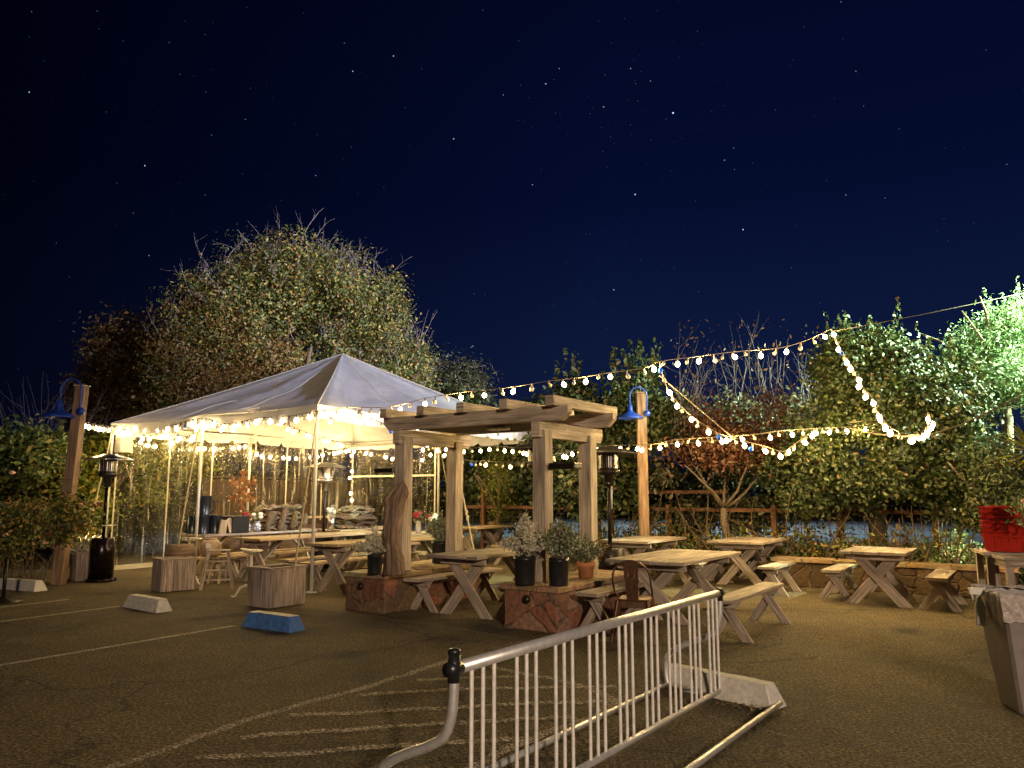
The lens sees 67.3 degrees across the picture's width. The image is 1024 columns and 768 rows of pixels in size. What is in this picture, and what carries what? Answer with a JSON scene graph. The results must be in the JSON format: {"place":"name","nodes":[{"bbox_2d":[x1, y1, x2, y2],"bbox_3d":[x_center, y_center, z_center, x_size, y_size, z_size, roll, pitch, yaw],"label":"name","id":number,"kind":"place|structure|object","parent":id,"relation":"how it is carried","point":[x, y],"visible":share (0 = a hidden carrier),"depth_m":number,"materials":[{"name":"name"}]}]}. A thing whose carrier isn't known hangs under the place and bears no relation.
{"place":"outdoors","nodes":[
{"label":"outdoors","id":0,"kind":"place"},
{"bbox_2d":[0,516,983,543],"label":"road","id":1,"kind":"structure","parent":0,"point":[858,529],"depth_m":34.89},
{"bbox_2d":[0,494,1023,767],"bbox_3d":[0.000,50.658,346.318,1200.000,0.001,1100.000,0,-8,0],"label":"asphalt ground","id":2,"kind":"structure","parent":0,"point":[154,694],"depth_m":6.53,"materials":[{"name":"asphalt"}]},
{"bbox_2d":[0,560,23,604],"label":"sign stand","id":3,"kind":"object","parent":2,"relation":"on","point":[4,599],"visible":1,"depth_m":11.34,"materials":[{"name":"metal"}]},
{"bbox_2d":[0,578,46,591],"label":"wheel stop","id":4,"kind":"object","parent":2,"relation":"on","point":[28,585],"visible":0.89,"depth_m":12.72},
{"bbox_2d":[0,471,108,580],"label":"rose bush","id":5,"kind":"object","parent":2,"relation":"on","point":[64,517],"visible":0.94,"depth_m":14.11,"materials":[{"name":"green plant"}]},
{"bbox_2d":[0,413,109,566],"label":"magnolia shrub","id":6,"kind":"object","parent":2,"relation":"on","point":[29,457],"visible":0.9,"depth_m":16.39,"materials":[{"name":"green plant"}]},
{"bbox_2d":[41,378,90,584],"bbox_3d":[-8.060,1.703,13.659,0.720,3.658,0.550,0,-8,0],"label":"lamp post","id":7,"kind":"object","parent":2,"relation":"on","point":[77,416],"visible":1,"depth_m":13.78,"materials":[{"name":"brown wood"}]},
{"bbox_2d":[0,376,131,500],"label":"bare shrub","id":8,"kind":"object","parent":2,"relation":"on","point":[45,428],"visible":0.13,"depth_m":20.80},
{"bbox_2d":[69,550,116,581],"bbox_3d":[-7.813,3.366,14.331,0.670,0.526,0.530,7,-10,-40],"label":"planter box","id":9,"kind":"object","parent":2,"relation":"on","point":[79,566],"visible":0.47,"depth_m":14.01,"materials":[{"name":"brown wood"}]},
{"bbox_2d":[70,535,101,554],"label":"grass clump","id":10,"kind":"object","parent":9,"relation":"in","point":[82,544],"visible":0.48,"depth_m":14.07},
{"bbox_2d":[83,454,133,582],"bbox_3d":[-7.524,2.457,14.213,0.860,2.320,0.860,0,-8,0],"label":"patio heater","id":11,"kind":"object","parent":2,"relation":"on","point":[101,559],"visible":0.99,"depth_m":14.02,"materials":[{"name":"metal"}]},
{"bbox_2d":[0,626,232,665],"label":"parking line","id":12,"kind":"object","parent":2,"relation":"on","point":[115,645],"visible":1,"depth_m":8.10,"materials":[{"name":"beige paint"}]},
{"bbox_2d":[40,294,227,533],"bbox_3d":[-13.950,1.149,28.657,7.441,8.996,6.409,-4,-9,27],"label":"dark tree","id":13,"kind":"object","parent":2,"relation":"on","point":[115,367],"visible":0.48,"depth_m":27.69,"materials":[{"name":"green plant"}]},
{"bbox_2d":[50,426,226,540],"bbox_3d":[-9.046,2.522,18.340,2.618,3.367,4.135,-4,-9,28],"label":"yellow vine","id":14,"kind":"object","parent":2,"relation":"on","point":[153,457],"visible":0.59,"depth_m":18.37,"materials":[{"name":"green plant"}]},
{"bbox_2d":[122,594,171,612],"bbox_3d":[-5.082,3.046,10.723,0.964,0.171,0.245,-6,-10,38],"label":"wheel stop","id":15,"kind":"object","parent":2,"relation":"on","point":[147,603],"visible":1,"depth_m":10.57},
{"bbox_2d":[90,455,236,556],"bbox_3d":[-9.341,3.165,20.506,2.888,2.721,4.822,-2,-8,12],"label":"dark bush","id":16,"kind":"object","parent":2,"relation":"on","point":[134,522],"visible":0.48,"depth_m":19.66,"materials":[{"name":"green plant"}]},
{"bbox_2d":[151,556,197,591],"bbox_3d":[-5.608,3.144,12.768,0.600,0.526,0.430,8,-11,-44],"label":"planter box","id":17,"kind":"object","parent":2,"relation":"on","point":[174,573],"visible":1,"depth_m":12.60,"materials":[{"name":"brown wood"}]},
{"bbox_2d":[165,544,194,556],"bbox_3d":[-5.682,2.890,13.171,0.441,0.310,0.300,2,-8,-11],"label":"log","id":18,"kind":"object","parent":17,"relation":"in","point":[180,550],"visible":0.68,"depth_m":13.06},
{"bbox_2d":[199,549,233,590],"bbox_3d":[-5.004,3.145,13.083,0.555,0.655,0.464,3,-9,-20],"label":"stool","id":19,"kind":"object","parent":2,"relation":"on","point":[207,561],"visible":1,"depth_m":12.95,"materials":[{"name":"brown wood"}]},
{"bbox_2d":[197,555,239,583],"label":"bench","id":20,"kind":"object","parent":2,"relation":"on","point":[222,565],"visible":0.8,"depth_m":13.91,"materials":[{"name":"brown wood"}]},
{"bbox_2d":[200,537,221,556],"bbox_3d":[-5.484,2.968,14.006,0.380,0.330,0.382,0,-8,0],"label":"stoneware jar","id":21,"kind":"object","parent":20,"relation":"on","point":[210,543],"visible":0.91,"depth_m":13.88,"materials":[{"name":"brown ceramic"}]},
{"bbox_2d":[184,518,269,563],"bbox_3d":[-6.577,3.683,18.135,0.390,0.992,2.400,-5,-10,34],"label":"counter","id":22,"kind":"object","parent":2,"relation":"on","point":[232,545],"visible":0.16,"depth_m":18.16,"materials":[{"name":"brown wood"}]},
{"bbox_2d":[227,469,257,567],"bbox_3d":[-5.863,2.905,16.655,0.870,2.119,0.131,-4,-9,28],"label":"small tree","id":23,"kind":"object","parent":2,"relation":"on","point":[242,488],"visible":1,"depth_m":16.71,"materials":[{"name":"plant"}]},
{"bbox_2d":[181,528,317,575],"bbox_3d":[-5.376,3.512,16.245,0.796,0.801,3.116,-5,-10,34],"label":"picnic table","id":24,"kind":"object","parent":2,"relation":"on","point":[200,566],"visible":0.56,"depth_m":15.65,"materials":[{"name":"brown wood"}]},
{"bbox_2d":[192,515,209,533],"bbox_3d":[-6.090,2.766,15.122,0.294,0.360,0.250,-6,-10,35],"label":"black canister","id":25,"kind":"object","parent":24,"relation":"on","point":[203,526],"visible":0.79,"depth_m":15.02,"materials":[{"name":"plastic"}]},
{"bbox_2d":[199,496,214,514],"bbox_3d":[-6.044,2.395,15.166,0.302,0.380,0.260,-6,-10,36],"label":"black canister","id":26,"kind":"object","parent":25,"relation":"on","point":[205,505],"visible":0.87,"depth_m":15.08,"materials":[{"name":"plastic"}]},
{"bbox_2d":[209,515,221,533],"bbox_3d":[-5.914,2.796,15.338,0.250,0.360,0.250,0,-8,0],"label":"black canister","id":27,"kind":"object","parent":24,"relation":"on","point":[214,523],"visible":0.84,"depth_m":15.24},
{"bbox_2d":[222,515,249,532],"bbox_3d":[-5.605,2.844,15.608,0.360,0.340,0.400,-5,-10,34],"label":"black box","id":28,"kind":"object","parent":24,"relation":"on","point":[240,523],"visible":0.84,"depth_m":15.49,"materials":[{"name":"plastic"}]},
{"bbox_2d":[251,503,307,534],"bbox_3d":[-5.059,2.923,16.707,0.768,0.648,1.142,-5,-10,34],"label":"blanket pile","id":29,"kind":"object","parent":24,"relation":"on","point":[285,516],"visible":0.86,"depth_m":16.43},
{"bbox_2d":[218,547,310,576],"bbox_3d":[-4.815,3.614,15.721,0.538,0.452,2.602,-5,-10,34],"label":"bench","id":30,"kind":"object","parent":2,"relation":"on","point":[234,568],"visible":0.25,"depth_m":14.86,"materials":[{"name":"brown wood"}]},
{"bbox_2d":[241,610,304,632],"bbox_3d":[-2.854,2.828,9.195,0.857,0.174,0.245,-5,-9,31],"label":"wheel stop","id":31,"kind":"object","parent":2,"relation":"on","point":[276,621],"visible":1,"depth_m":9.07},
{"bbox_2d":[246,563,307,608],"bbox_3d":[-3.391,2.896,11.085,0.530,0.546,0.670,-5,-10,34],"label":"planter box","id":32,"kind":"object","parent":2,"relation":"on","point":[270,586],"visible":0.99,"depth_m":10.87,"materials":[{"name":"brown wood"}]},
{"bbox_2d":[115,208,449,480],"bbox_3d":[-7.569,-0.470,26.463,11.281,11.583,8.666,0,-8,0],"label":"vine covered tree","id":33,"kind":"object","parent":2,"relation":"on","point":[244,321],"visible":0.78,"depth_m":25.08,"materials":[{"name":"green plant"}]},
{"bbox_2d":[200,469,375,552],"bbox_3d":[-6.207,3.648,22.199,0.190,2.200,6.150,-5,-10,34],"label":"board fence","id":34,"kind":"object","parent":2,"relation":"on","point":[222,490],"visible":0.31,"depth_m":21.90,"materials":[{"name":"brown wood"}]},
{"bbox_2d":[233,548,349,577],"bbox_3d":[-4.409,3.584,15.506,0.538,0.451,2.802,-5,-10,34],"label":"bench","id":35,"kind":"object","parent":2,"relation":"on","point":[244,559],"visible":0.39,"depth_m":14.64,"materials":[{"name":"brown wood"}]},
{"bbox_2d":[233,531,381,580],"bbox_3d":[-3.846,3.336,15.001,0.888,0.801,3.224,-5,-10,34],"label":"picnic table","id":36,"kind":"object","parent":2,"relation":"on","point":[252,542],"visible":0.73,"depth_m":14.18,"materials":[{"name":"brown wood"}]},
{"bbox_2d":[276,516,339,557],"bbox_3d":[-5.164,3.972,20.177,0.390,0.992,2.500,-5,-10,34],"label":"counter","id":37,"kind":"object","parent":2,"relation":"on","point":[290,542],"visible":0.12,"depth_m":19.63,"materials":[{"name":"brown wood"}]},
{"bbox_2d":[105,353,530,592],"bbox_3d":[-3.913,1.664,17.435,6.575,4.795,7.180,-5,-10,34],"label":"party tent","id":38,"kind":"object","parent":2,"relation":"on","point":[343,381],"visible":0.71,"depth_m":16.59,"materials":[{"name":"white fabric"}]},
{"bbox_2d":[177,420,200,546],"bbox_3d":[-5.728,1.689,13.673,0.070,2.253,1.618,2,-8,-15],"label":"guy rope","id":39,"kind":"object","parent":38,"relation":"attached to","point":[186,499],"visible":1,"depth_m":13.50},
{"bbox_2d":[85,411,317,433],"bbox_3d":[-6.170,0.696,14.036,6.366,0.266,1.405,-6,-10,34],"label":"string light","id":40,"kind":"object","parent":38,"relation":"hanging from","point":[98,426],"visible":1,"depth_m":14.45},
{"bbox_2d":[293,411,318,572],"bbox_3d":[-3.171,1.575,11.897,0.070,2.495,1.525,1,-8,-5],"label":"guy rope","id":41,"kind":"object","parent":38,"relation":"attached to","point":[304,499],"visible":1,"depth_m":11.75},
{"bbox_2d":[319,328,831,413],"bbox_3d":[0.916,-0.218,12.123,8.314,1.357,0.803,-1,-8,5],"label":"string light","id":42,"kind":"object","parent":38,"relation":"hanging from","point":[715,360],"visible":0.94,"depth_m":12.00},
{"bbox_2d":[658,363,816,456],"bbox_3d":[3.659,0.435,11.962,3.018,1.459,0.369,3,-9,-22],"label":"string light","id":43,"kind":"object","parent":42,"relation":"hanging from","point":[660,370],"visible":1,"depth_m":11.86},
{"bbox_2d":[305,462,345,571],"bbox_3d":[-3.950,2.775,16.171,0.860,2.240,0.860,0,-8,0],"label":"patio heater","id":44,"kind":"object","parent":2,"relation":"on","point":[325,473],"visible":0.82,"depth_m":16.15,"materials":[{"name":"metal"}]},
{"bbox_2d":[278,552,383,564],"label":"bench","id":45,"kind":"object","parent":2,"relation":"on","point":[292,560],"visible":0.27,"depth_m":13.84,"materials":[{"name":"brown wood"}]},
{"bbox_2d":[317,526,382,566],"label":"picnic table","id":46,"kind":"object","parent":2,"relation":"on","point":[379,528],"visible":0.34,"depth_m":17.06,"materials":[{"name":"brown wood"}]},
{"bbox_2d":[334,505,377,528],"bbox_3d":[-3.625,3.030,17.581,0.704,0.520,1.114,-5,-10,34],"label":"blanket pile","id":47,"kind":"object","parent":46,"relation":"on","point":[354,517],"visible":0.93,"depth_m":17.29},
{"bbox_2d":[299,552,421,589],"bbox_3d":[-2.659,3.360,13.922,0.538,0.451,2.802,-5,-10,34],"label":"bench","id":48,"kind":"object","parent":2,"relation":"on","point":[318,565],"visible":0.46,"depth_m":13.01,"materials":[{"name":"brown wood"}]},
{"bbox_2d":[104,659,617,767],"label":"hatch marking","id":49,"kind":"object","parent":2,"relation":"on","point":[357,728],"visible":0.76,"depth_m":5.38,"materials":[{"name":"beige paint"}]},
{"bbox_2d":[175,599,569,647],"bbox_3d":[-2.438,3.062,10.232,7.529,0.001,0.645,-5,-9,31],"label":"ground seam","id":50,"kind":"object","parent":2,"relation":"on","point":[392,619],"visible":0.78,"depth_m":9.69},
{"bbox_2d":[304,534,463,594],"bbox_3d":[-2.147,3.125,13.514,0.887,0.801,3.219,-5,-10,34],"label":"picnic table","id":51,"kind":"object","parent":2,"relation":"on","point":[341,558],"visible":0.56,"depth_m":12.50,"materials":[{"name":"brown wood"}]},
{"bbox_2d":[343,562,480,613],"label":"stone plinth","id":52,"kind":"structure","parent":2,"relation":"on","point":[378,594],"depth_m":10.57,"materials":[{"name":"stone"}]},
{"bbox_2d":[349,525,388,574],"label":"potted plant","id":53,"kind":"object","parent":52,"relation":"on","point":[374,548],"visible":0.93,"depth_m":10.30,"materials":[{"name":"plant"}]},
{"bbox_2d":[382,480,408,575],"bbox_3d":[-1.564,1.919,10.282,0.355,1.256,0.216,1,-8,-10],"label":"driftwood","id":54,"kind":"object","parent":52,"relation":"on","point":[394,499],"visible":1,"depth_m":10.23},
{"bbox_2d":[424,510,445,563],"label":"potted plant","id":55,"kind":"object","parent":52,"relation":"on","point":[436,528],"visible":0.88,"depth_m":11.96,"materials":[{"name":"green plant"}]},
{"bbox_2d":[380,395,616,581],"bbox_3d":[-0.186,1.478,10.867,3.120,2.292,1.744,-5,-10,34],"label":"pergola","id":56,"kind":"object","parent":52,"relation":"on","point":[554,417],"visible":0.91,"depth_m":10.61,"materials":[{"name":"brown wood"}]},
{"bbox_2d":[548,463,581,469],"bbox_3d":[0.650,1.024,9.582,0.410,0.088,0.200,-5,-10,34],"label":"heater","id":57,"kind":"object","parent":56,"relation":"attached to","point":[556,466],"visible":1,"depth_m":9.49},
{"bbox_2d":[403,567,502,612],"bbox_3d":[-0.809,2.967,11.149,0.538,0.452,1.952,-5,-10,34],"label":"bench","id":58,"kind":"object","parent":2,"relation":"on","point":[423,583],"visible":0.83,"depth_m":10.64,"materials":[{"name":"brown wood"}]},
{"bbox_2d":[426,343,515,406],"bbox_3d":[-1.932,1.987,26.993,3.960,6.839,3.672,-6,-10,38],"label":"conifer","id":59,"kind":"object","parent":2,"relation":"on","point":[468,379],"visible":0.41,"depth_m":26.51,"materials":[{"name":"green plant"}]},
{"bbox_2d":[427,547,516,619],"bbox_3d":[-0.232,2.723,10.674,0.889,0.801,1.963,-5,-10,34],"label":"picnic table","id":60,"kind":"object","parent":2,"relation":"on","point":[477,560],"visible":0.58,"depth_m":10.13,"materials":[{"name":"brown wood"}]},
{"bbox_2d":[462,525,512,550],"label":"picnic table","id":61,"kind":"object","parent":2,"relation":"on","point":[486,530],"visible":0.6,"depth_m":18.61,"materials":[{"name":"brown wood"}]},
{"bbox_2d":[418,378,566,547],"bbox_3d":[-0.310,2.120,20.937,2.836,4.898,5.872,7,-11,-43],"label":"ivy hedge","id":62,"kind":"object","parent":2,"relation":"on","point":[471,483],"visible":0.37,"depth_m":20.44,"materials":[{"name":"green plant"}]},
{"bbox_2d":[473,439,530,547],"bbox_3d":[-0.249,2.836,19.372,1.495,3.081,1.495,0,-8,0],"label":"green shrub","id":63,"kind":"object","parent":2,"relation":"on","point":[497,501],"visible":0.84,"depth_m":19.23,"materials":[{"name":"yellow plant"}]},
{"bbox_2d":[0,449,1023,515],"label":"distant trees","id":64,"kind":"object","parent":2,"relation":"on","point":[418,503],"visible":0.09,"depth_m":61.25,"materials":[{"name":"green plant"}]},
{"bbox_2d":[24,584,1023,764],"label":"fallen leaves","id":65,"kind":"object","parent":2,"relation":"on","point":[751,708],"visible":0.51,"depth_m":5.86,"materials":[{"name":"brown plant"}]},
{"bbox_2d":[512,442,561,471],"bbox_3d":[0.420,2.208,12.918,0.860,2.450,0.860,0,-8,0],"label":"patio heater","id":66,"kind":"object","parent":2,"relation":"on","point":[528,447],"visible":0.16,"depth_m":12.95,"materials":[{"name":"metal"}]},
{"bbox_2d":[500,569,627,633],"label":"stone plinth","id":67,"kind":"structure","parent":2,"relation":"on","point":[545,607],"depth_m":9.10,"materials":[{"name":"stone"}]},
{"bbox_2d":[495,510,550,585],"bbox_3d":[0.145,1.953,9.234,0.713,0.885,0.726,0,-8,0],"label":"potted plant","id":68,"kind":"object","parent":67,"relation":"on","point":[524,545],"visible":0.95,"depth_m":9.11,"materials":[{"name":"plant"}]},
{"bbox_2d":[532,516,585,585],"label":"potted plant","id":69,"kind":"object","parent":67,"relation":"on","point":[561,538],"visible":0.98,"depth_m":9.07,"materials":[{"name":"green plant"}]},
{"bbox_2d":[569,533,611,577],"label":"potted plant","id":70,"kind":"object","parent":67,"relation":"on","point":[587,553],"visible":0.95,"depth_m":9.86,"materials":[{"name":"green plant"}]},
{"bbox_2d":[377,588,782,767],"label":"bike rack","id":71,"kind":"object","parent":2,"relation":"on","point":[455,667],"visible":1,"depth_m":4.58,"materials":[{"name":"grey metal"}]},
{"bbox_2d":[510,337,684,537],"bbox_3d":[1.827,1.520,17.380,4.411,5.077,2.883,-5,-9,29],"label":"laurel shrub","id":72,"kind":"object","parent":2,"relation":"on","point":[618,433],"visible":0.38,"depth_m":16.87,"materials":[{"name":"green plant"}]},
{"bbox_2d":[597,446,636,570],"bbox_3d":[1.470,2.093,11.571,0.860,2.300,0.860,0,-8,0],"label":"patio heater","id":73,"kind":"object","parent":2,"relation":"on","point":[608,470],"visible":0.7,"depth_m":11.55,"materials":[{"name":"metal"}]},
{"bbox_2d":[575,579,662,634],"bbox_3d":[1.348,2.716,9.455,0.536,0.472,1.800,-5,-10,34],"label":"bench","id":74,"kind":"object","parent":2,"relation":"on","point":[596,598],"visible":0.41,"depth_m":8.94,"materials":[{"name":"brown wood"}]},
{"bbox_2d":[618,386,650,574],"bbox_3d":[2.447,1.895,15.245,0.655,3.728,0.500,0,-8,0],"label":"lamp post","id":75,"kind":"object","parent":2,"relation":"on","point":[641,415],"visible":0.97,"depth_m":15.36,"materials":[{"name":"brown wood"}]},
{"bbox_2d":[610,560,660,644],"bbox_3d":[1.355,2.373,8.485,0.494,0.890,0.535,-3,-8,18],"label":"metal chair","id":76,"kind":"object","parent":2,"relation":"on","point":[631,598],"visible":0.89,"depth_m":8.33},
{"bbox_2d":[600,536,686,579],"bbox_3d":[2.444,3.231,14.158,0.945,0.771,1.764,-5,-10,34],"label":"picnic table","id":77,"kind":"object","parent":2,"relation":"on","point":[641,544],"visible":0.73,"depth_m":13.84,"materials":[{"name":"brown wood"}]},
{"bbox_2d":[605,549,740,625],"bbox_3d":[2.227,2.689,10.331,1.056,0.771,2.171,-5,-10,34],"label":"picnic table","id":78,"kind":"object","parent":2,"relation":"on","point":[669,564],"visible":0.84,"depth_m":9.89,"materials":[{"name":"brown wood"}]},
{"bbox_2d":[683,557,733,586],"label":"bench","id":79,"kind":"object","parent":2,"relation":"on","point":[713,574],"visible":0.26,"depth_m":13.90,"materials":[{"name":"brown wood"}]},
{"bbox_2d":[659,663,786,709],"bbox_3d":[1.649,2.400,6.164,0.224,0.171,1.066,7,-11,-42],"label":"wheel stop","id":80,"kind":"object","parent":2,"relation":"on","point":[740,689],"visible":0.73,"depth_m":5.95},
{"bbox_2d":[618,375,833,553],"bbox_3d":[5.247,1.865,17.516,5.832,4.458,3.693,0,-8,0],"label":"dark thicket","id":81,"kind":"object","parent":2,"relation":"on","point":[661,476],"visible":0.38,"depth_m":16.84,"materials":[{"name":"plant"}]},
{"bbox_2d":[647,315,819,569],"bbox_3d":[4.852,1.123,15.957,4.457,5.472,3.438,0,-8,0],"label":"red leaved tree","id":82,"kind":"object","parent":2,"relation":"on","point":[733,452],"visible":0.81,"depth_m":15.73,"materials":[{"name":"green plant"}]},
{"bbox_2d":[463,489,1020,584],"bbox_3d":[4.322,3.032,16.061,14.003,1.700,0.159,-5,-10,34],"label":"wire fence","id":83,"kind":"object","parent":2,"relation":"on","point":[774,522],"visible":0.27,"depth_m":15.93,"materials":[{"name":"brown wood"}]},
{"bbox_2d":[707,536,789,584],"bbox_3d":[4.316,3.197,13.914,0.976,0.772,1.760,-5,-10,34],"label":"picnic table","id":84,"kind":"object","parent":2,"relation":"on","point":[750,546],"visible":0.95,"depth_m":13.52,"materials":[{"name":"brown wood"}]},
{"bbox_2d":[709,582,790,643],"bbox_3d":[2.805,2.666,9.060,0.536,0.461,2.001,-5,-10,34],"label":"bench","id":85,"kind":"object","parent":2,"relation":"on","point":[767,591],"visible":0.84,"depth_m":8.91,"materials":[{"name":"brown wood"}]},
{"bbox_2d":[757,561,800,596],"bbox_3d":[4.303,3.146,12.448,0.536,0.461,1.252,-5,-10,34],"label":"bench","id":86,"kind":"object","parent":2,"relation":"on","point":[770,570],"visible":0.84,"depth_m":12.38,"materials":[{"name":"brown wood"}]},
{"bbox_2d":[570,477,1023,585],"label":"bare vines","id":87,"kind":"object","parent":2,"relation":"on","point":[803,550],"visible":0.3,"depth_m":14.21,"materials":[{"name":"green plant"}]},
{"bbox_2d":[722,720,906,763],"bbox_3d":[1.941,2.327,5.041,1.231,0.001,0.137,-7,-11,42],"label":"ground crack","id":88,"kind":"object","parent":2,"relation":"on","point":[896,759],"visible":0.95,"depth_m":4.97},
{"bbox_2d":[818,563,858,600],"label":"bench","id":89,"kind":"object","parent":2,"relation":"on","point":[838,575],"visible":0.89,"depth_m":11.71,"materials":[{"name":"brown wood"}]},
{"bbox_2d":[839,546,918,607],"bbox_3d":[5.452,2.838,11.378,0.893,0.771,1.268,-5,-10,34],"label":"picnic table","id":90,"kind":"object","parent":2,"relation":"on","point":[878,565],"visible":1,"depth_m":11.16,"materials":[{"name":"brown wood"}]},
{"bbox_2d":[747,297,1021,563],"bbox_3d":[6.589,1.014,14.028,4.627,5.147,3.130,-4,-9,27],"label":"broadleaf hedge","id":91,"kind":"object","parent":2,"relation":"on","point":[906,384],"visible":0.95,"depth_m":13.55,"materials":[{"name":"green plant"}]},
{"bbox_2d":[640,423,874,449],"bbox_3d":[4.656,0.844,13.533,4.934,0.591,1.321,-2,-8,15],"label":"string light","id":92,"kind":"object","parent":91,"relation":"hanging from","point":[778,435],"visible":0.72,"depth_m":13.34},
{"bbox_2d":[848,394,1023,436],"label":"support rope","id":93,"kind":"object","parent":91,"relation":"attached to","point":[947,428],"visible":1,"depth_m":10.01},
{"bbox_2d":[771,556,1020,597],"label":"stone wall","id":94,"kind":"structure","parent":2,"relation":"on","point":[807,572],"depth_m":12.38,"materials":[{"name":"stone"}]},
{"bbox_2d":[919,569,967,611],"bbox_3d":[6.141,2.937,10.974,0.536,0.461,1.353,-5,-10,34],"label":"bench","id":95,"kind":"object","parent":2,"relation":"on","point":[939,580],"visible":0.97,"depth_m":10.68,"materials":[{"name":"brown wood"}]},
{"bbox_2d":[920,276,1023,582],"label":"cedar tree","id":96,"kind":"object","parent":2,"relation":"on","point":[998,338],"visible":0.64,"depth_m":13.43,"materials":[{"name":"green plant"}]},
{"bbox_2d":[943,420,1023,537],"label":"blue green shrub","id":97,"kind":"object","parent":2,"relation":"on","point":[1002,479],"visible":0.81,"depth_m":11.79,"materials":[{"name":"green plant"}]},
{"bbox_2d":[970,584,1023,715],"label":"trash bin","id":98,"kind":"object","parent":2,"relation":"on","point":[1004,627],"visible":0.82,"depth_m":5.66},
{"bbox_2d":[968,587,986,625],"bbox_3d":[3.560,1.702,5.883,0.110,0.280,0.072,-2,-8,12],"label":"spray bottle","id":99,"kind":"object","parent":98,"relation":"hanging from","point":[980,613],"visible":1,"depth_m":5.86,"materials":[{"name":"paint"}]},
{"bbox_2d":[971,548,1023,585],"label":"work table","id":100,"kind":"object","parent":2,"relation":"on","point":[990,567],"visible":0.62,"depth_m":9.12,"materials":[{"name":"brown wood"}]},
{"bbox_2d":[980,534,1023,551],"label":"crate","id":101,"kind":"object","parent":100,"relation":"on","point":[1006,543],"visible":0.87,"depth_m":9.09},
{"bbox_2d":[980,530,1023,540],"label":"crate","id":102,"kind":"object","parent":101,"relation":"on","point":[1002,532],"visible":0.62,"depth_m":9.10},
{"bbox_2d":[979,525,1023,533],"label":"crate","id":103,"kind":"object","parent":102,"relation":"on","point":[1004,528],"visible":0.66,"depth_m":9.10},
{"bbox_2d":[990,555,1023,585],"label":"work table","id":104,"kind":"object","parent":2,"relation":"on","point":[1009,563],"visible":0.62,"depth_m":8.72,"materials":[{"name":"brown wood"}]},
{"bbox_2d":[1004,492,1023,526],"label":"potted plant","id":105,"kind":"object","parent":104,"relation":"on","point":[1021,504],"visible":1,"depth_m":8.71,"materials":[{"name":"green plant"}]},
{"bbox_2d":[990,420,1023,468],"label":"yucca","id":106,"kind":"object","parent":2,"relation":"on","point":[1021,435],"visible":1,"depth_m":9.69,"materials":[{"name":"green plant"}]},
{"bbox_2d":[835,293,1021,330],"bbox_3d":[7.349,-1.293,12.808,4.634,1.076,0.012,2,-8,-12],"label":"overhead wire","id":107,"kind":"object","parent":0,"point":[926,313],"visible":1,"depth_m":12.66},
{"bbox_2d":[832,329,933,440],"bbox_3d":[5.685,-0.036,11.314,1.270,1.938,1.615,0,-8,0],"label":"string light","id":108,"kind":"object","parent":107,"relation":"hanging from","point":[929,418],"visible":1,"depth_m":11.08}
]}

